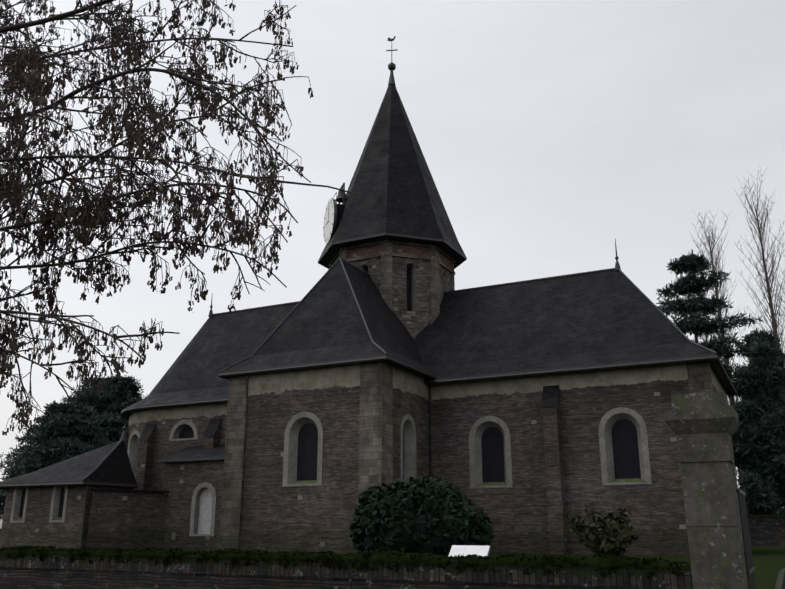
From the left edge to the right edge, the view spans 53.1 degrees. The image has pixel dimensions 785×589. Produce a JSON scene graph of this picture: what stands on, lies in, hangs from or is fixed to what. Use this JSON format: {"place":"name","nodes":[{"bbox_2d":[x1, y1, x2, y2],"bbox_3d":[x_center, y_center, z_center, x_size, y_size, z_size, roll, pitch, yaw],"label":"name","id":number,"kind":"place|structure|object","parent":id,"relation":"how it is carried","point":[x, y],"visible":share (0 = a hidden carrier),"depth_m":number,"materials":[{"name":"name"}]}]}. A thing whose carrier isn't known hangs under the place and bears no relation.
{"place":"outdoors","nodes":[
{"label":"outdoors","id":0,"kind":"place"},
{"bbox_2d":[0,533,784,588],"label":"churchyard lawn","id":1,"kind":"structure","parent":0,"point":[768,563],"depth_m":26.74,"materials":[{"name":"green plant"}]},
{"bbox_2d":[0,413,49,501],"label":"tree","id":2,"kind":"object","parent":1,"relation":"on","point":[15,450],"visible":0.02,"depth_m":73.50,"materials":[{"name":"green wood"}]},
{"bbox_2d":[0,400,114,519],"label":"tree","id":3,"kind":"object","parent":1,"relation":"on","point":[47,449],"visible":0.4,"depth_m":60.52,"materials":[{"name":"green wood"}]},
{"bbox_2d":[0,485,134,548],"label":"sacristy walls","id":4,"kind":"structure","parent":1,"relation":"on","point":[36,528],"depth_m":38.63,"materials":[{"name":"stone"}]},
{"bbox_2d":[1,374,147,479],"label":"cedar tree","id":5,"kind":"object","parent":1,"relation":"on","point":[109,403],"visible":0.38,"depth_m":66.73,"materials":[{"name":"green plant"}]},
{"bbox_2d":[127,402,227,490],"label":"choir apse walls","id":6,"kind":"structure","parent":1,"relation":"on","point":[167,419],"depth_m":43.48,"materials":[{"name":"stone"}]},
{"bbox_2d":[163,460,223,549],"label":"annex walls","id":7,"kind":"structure","parent":1,"relation":"on","point":[183,481],"depth_m":39.41,"materials":[{"name":"stone"}]},
{"bbox_2d":[0,36,744,555],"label":"church","id":8,"kind":"structure","parent":1,"relation":"on","point":[126,518],"depth_m":34.58,"materials":[{"name":"stone"}]},
{"bbox_2d":[10,263,651,535],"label":"window surrounds","id":9,"kind":"object","parent":8,"relation":"on","point":[624,448],"visible":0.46,"depth_m":34.64,"materials":[{"name":"stone"}]},
{"bbox_2d":[241,363,429,528],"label":"transept walls","id":10,"kind":"structure","parent":8,"relation":"on","point":[327,396],"depth_m":34.01,"materials":[{"name":"stone"}]},
{"bbox_2d":[0,84,732,485],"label":"church roofs","id":11,"kind":"structure","parent":8,"relation":"on","point":[598,318],"depth_m":39.22,"materials":[{"name":"grey tile"}]},
{"bbox_2d":[349,256,451,339],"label":"tower walls","id":12,"kind":"structure","parent":8,"relation":"on","point":[416,323],"depth_m":41.52,"materials":[{"name":"brick"}]},
{"bbox_2d":[429,362,741,528],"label":"nave walls","id":13,"kind":"structure","parent":8,"relation":"on","point":[589,400],"depth_m":33.65,"materials":[{"name":"brick"}]},
{"bbox_2d":[349,476,494,556],"bbox_3d":[0.763,6.941,23.829,4.704,2.773,3.493,-8,-18,26],"label":"laurel bush","id":14,"kind":"object","parent":1,"relation":"on","point":[424,515],"visible":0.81,"depth_m":22.69,"materials":[{"name":"green plant"}]},
{"bbox_2d":[448,545,490,556],"bbox_3d":[1.409,5.072,14.467,0.760,0.845,0.482,-6,-17,18],"label":"information sign","id":15,"kind":"object","parent":1,"relation":"on","point":[460,550],"visible":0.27,"depth_m":14.62,"materials":[{"name":"grey metal"}]},
{"bbox_2d":[565,502,642,556],"bbox_3d":[6.047,6.865,22.484,1.911,1.796,2.259,-16,-23,42],"label":"shrub","id":16,"kind":"object","parent":1,"relation":"on","point":[614,539],"visible":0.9,"depth_m":22.21,"materials":[{"name":"green plant"}]},
{"bbox_2d":[687,271,736,474],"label":"tree","id":17,"kind":"object","parent":1,"relation":"on","point":[706,339],"visible":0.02,"depth_m":72.86,"materials":[{"name":"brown plant"}]},
{"bbox_2d":[656,249,774,472],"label":"pine tree","id":18,"kind":"object","parent":1,"relation":"on","point":[693,307],"visible":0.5,"depth_m":53.41,"materials":[{"name":"green plant"}]},
{"bbox_2d":[690,211,748,508],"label":"bare tree","id":19,"kind":"object","parent":1,"relation":"on","point":[719,314],"visible":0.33,"depth_m":61.64,"materials":[{"name":"brown plant"}]},
{"bbox_2d":[728,327,784,478],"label":"pine tree","id":20,"kind":"object","parent":1,"relation":"on","point":[760,333],"visible":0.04,"depth_m":57.84,"materials":[{"name":"green plant"}]},
{"bbox_2d":[731,335,784,514],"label":"pine tree","id":21,"kind":"object","parent":1,"relation":"on","point":[762,404],"visible":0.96,"depth_m":48.04,"materials":[{"name":"green plant"}]},
{"bbox_2d":[734,169,784,360],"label":"bare tree","id":22,"kind":"object","parent":1,"relation":"on","point":[772,316],"visible":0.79,"depth_m":63.84,"materials":[{"name":"brown plant"}]},
{"bbox_2d":[771,247,784,341],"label":"bare tree","id":23,"kind":"object","parent":1,"relation":"on","point":[783,292],"visible":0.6,"depth_m":65.02,"materials":[{"name":"brown plant"}]},
{"bbox_2d":[0,0,784,528],"label":"sky","id":24,"kind":"structure","parent":0,"point":[549,134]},
{"bbox_2d":[775,568,784,588],"bbox_3d":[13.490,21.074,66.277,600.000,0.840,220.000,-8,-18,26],"label":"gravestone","id":25,"kind":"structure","parent":0,"point":[780,582],"depth_m":20.36,"materials":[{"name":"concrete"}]},
{"bbox_2d":[0,0,350,435],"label":"bare tree","id":26,"kind":"object","parent":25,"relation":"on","point":[34,85],"visible":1,"depth_m":8.44,"materials":[{"name":"brown plant"}]},
{"bbox_2d":[736,489,755,588],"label":"iron gate leaf","id":27,"kind":"object","parent":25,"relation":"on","point":[750,570],"visible":0.94,"depth_m":10.83,"materials":[{"name":"grey"}]},
{"bbox_2d":[747,515,784,546],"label":"boundary wall","id":28,"kind":"structure","parent":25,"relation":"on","point":[766,530],"depth_m":44.56,"materials":[{"name":"stone"}]},
{"label":"ground surface","id":29,"kind":"structure","parent":0,"visible":0},
{"bbox_2d":[0,553,692,588],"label":"yard wall","id":30,"kind":"structure","parent":29,"relation":"on","point":[48,572],"depth_m":12.56,"materials":[{"name":"stone"}]},
{"bbox_2d":[0,546,690,568],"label":"hedge","id":31,"kind":"object","parent":30,"relation":"on","point":[603,561],"visible":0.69,"depth_m":11.92,"materials":[{"name":"green plant"}]},
{"bbox_2d":[0,545,683,578],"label":"yard wall moss tufts","id":32,"kind":"object","parent":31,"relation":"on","point":[637,561],"visible":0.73,"depth_m":12.27,"materials":[{"name":"green plant"}]},
{"bbox_2d":[663,391,747,588],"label":"gate pillar","id":33,"kind":"structure","parent":29,"relation":"on","point":[703,426],"depth_m":10.14,"materials":[{"name":"stone"}]}
]}

